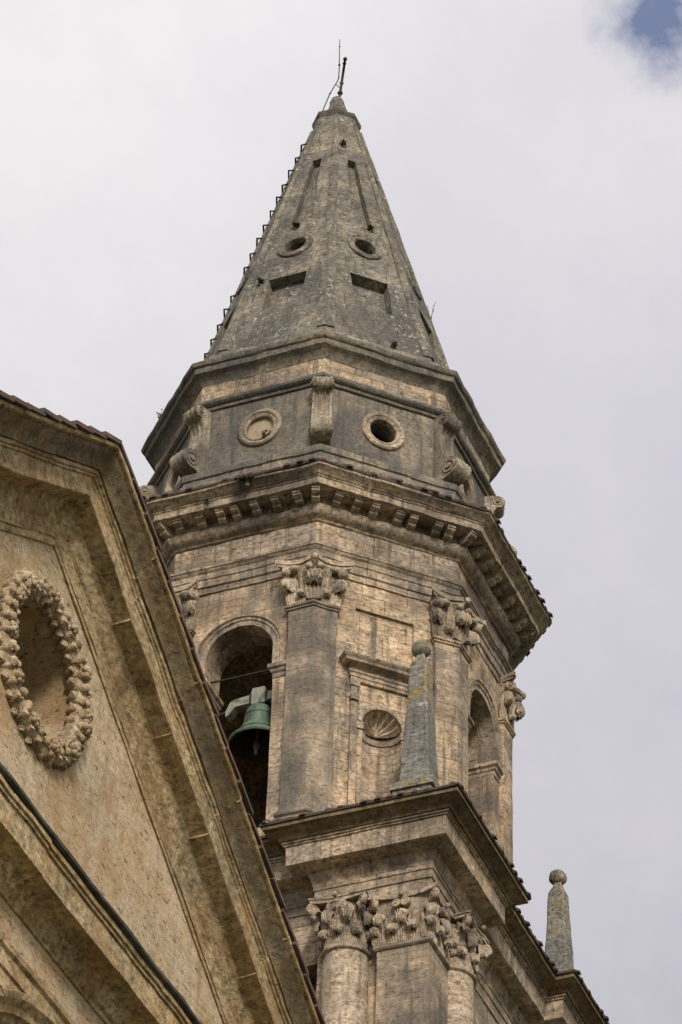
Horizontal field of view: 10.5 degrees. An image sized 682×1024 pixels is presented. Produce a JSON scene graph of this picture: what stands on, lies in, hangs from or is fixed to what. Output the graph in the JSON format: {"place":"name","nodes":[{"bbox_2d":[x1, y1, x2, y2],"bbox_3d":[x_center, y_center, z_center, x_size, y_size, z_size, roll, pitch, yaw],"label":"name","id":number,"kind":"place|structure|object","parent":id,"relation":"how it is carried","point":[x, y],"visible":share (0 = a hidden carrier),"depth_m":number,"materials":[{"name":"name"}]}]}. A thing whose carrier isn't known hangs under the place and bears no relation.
{"place":"outdoors","nodes":[
{"label":"outdoors","id":0,"kind":"place"},
{"bbox_2d":[0,390,325,1023],"bbox_3d":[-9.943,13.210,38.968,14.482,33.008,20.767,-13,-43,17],"label":"church","id":1,"kind":"structure","parent":0,"point":[138,883],"depth_m":46.92,"materials":[{"name":"stone"}]},
{"bbox_2d":[0,0,681,1023],"label":"sky","id":2,"kind":"structure","parent":0,"point":[526,155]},
{"label":"ground","id":3,"kind":"structure","parent":0,"visible":0},
{"bbox_2d":[139,96,609,1023],"bbox_3d":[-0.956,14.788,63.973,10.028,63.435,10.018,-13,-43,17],"label":"bell tower","id":4,"kind":"structure","parent":3,"relation":"on","point":[339,556],"depth_m":71.40,"materials":[{"name":"stone"}]},
{"bbox_2d":[218,686,271,762],"bbox_3d":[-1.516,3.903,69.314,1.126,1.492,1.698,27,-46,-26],"label":"bell","id":5,"kind":"object","parent":4,"relation":"hanging from","point":[249,740],"visible":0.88,"depth_m":69.35,"materials":[{"name":"metal"}]},
{"bbox_2d":[237,474,254,485],"bbox_3d":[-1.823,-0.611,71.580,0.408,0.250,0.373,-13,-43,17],"label":"weed","id":6,"kind":"object","parent":4,"relation":"attached to","point":[246,481],"visible":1,"depth_m":71.54,"materials":[{"name":"green plant"}]},
{"bbox_2d":[257,275,263,285],"bbox_3d":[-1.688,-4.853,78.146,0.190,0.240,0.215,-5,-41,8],"label":"weed","id":7,"kind":"object","parent":4,"relation":"on","point":[260,280],"visible":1,"depth_m":78.13,"materials":[{"name":"green plant"}]},
{"bbox_2d":[261,429,270,438],"bbox_3d":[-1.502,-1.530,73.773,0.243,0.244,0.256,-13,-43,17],"label":"weed","id":8,"kind":"object","parent":4,"relation":"on","point":[264,434],"visible":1,"depth_m":73.76,"materials":[{"name":"green plant"}]},
{"bbox_2d":[291,222,299,229],"bbox_3d":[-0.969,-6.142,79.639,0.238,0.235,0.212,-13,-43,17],"label":"weed","id":9,"kind":"object","parent":4,"relation":"on","point":[296,225],"visible":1,"depth_m":79.60,"materials":[{"name":"green plant"}]},
{"bbox_2d":[322,39,340,110],"bbox_3d":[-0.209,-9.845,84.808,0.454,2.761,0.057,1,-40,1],"label":"lightning rod","id":10,"kind":"object","parent":4,"relation":"attached to","point":[339,64],"visible":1,"depth_m":84.83,"materials":[{"name":"metal"}]},
{"bbox_2d":[337,57,346,96],"bbox_3d":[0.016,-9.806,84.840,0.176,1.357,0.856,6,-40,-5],"label":"iron cross","id":11,"kind":"object","parent":4,"relation":"on","point":[339,92],"visible":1,"depth_m":84.80,"materials":[{"name":"black metal"}]},
{"bbox_2d":[339,139,347,147],"bbox_3d":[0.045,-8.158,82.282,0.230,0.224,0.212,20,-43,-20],"label":"weed","id":12,"kind":"object","parent":4,"relation":"on","point":[344,142],"visible":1,"depth_m":82.26,"materials":[{"name":"green plant"}]},
{"bbox_2d":[367,224,374,231],"bbox_3d":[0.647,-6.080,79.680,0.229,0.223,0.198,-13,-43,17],"label":"weed","id":13,"kind":"object","parent":4,"relation":"on","point":[370,227],"visible":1,"depth_m":79.66,"materials":[{"name":"green plant"}]},
{"bbox_2d":[390,341,397,348],"bbox_3d":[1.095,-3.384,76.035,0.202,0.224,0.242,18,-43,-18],"label":"weed","id":14,"kind":"object","parent":4,"relation":"on","point":[394,344],"visible":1,"depth_m":76.02,"materials":[{"name":"green plant"}]},
{"bbox_2d":[389,640,439,794],"bbox_3d":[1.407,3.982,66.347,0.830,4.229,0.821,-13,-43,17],"label":"obelisk","id":15,"kind":"object","parent":4,"relation":"on","point":[419,767],"visible":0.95,"depth_m":66.17,"materials":[{"name":"grey stone"}]},
{"bbox_2d":[545,869,573,970],"bbox_3d":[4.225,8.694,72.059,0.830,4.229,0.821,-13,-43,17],"label":"obelisk","id":16,"kind":"object","parent":4,"relation":"on","point":[558,946],"visible":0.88,"depth_m":72.38,"materials":[{"name":"grey stone"}]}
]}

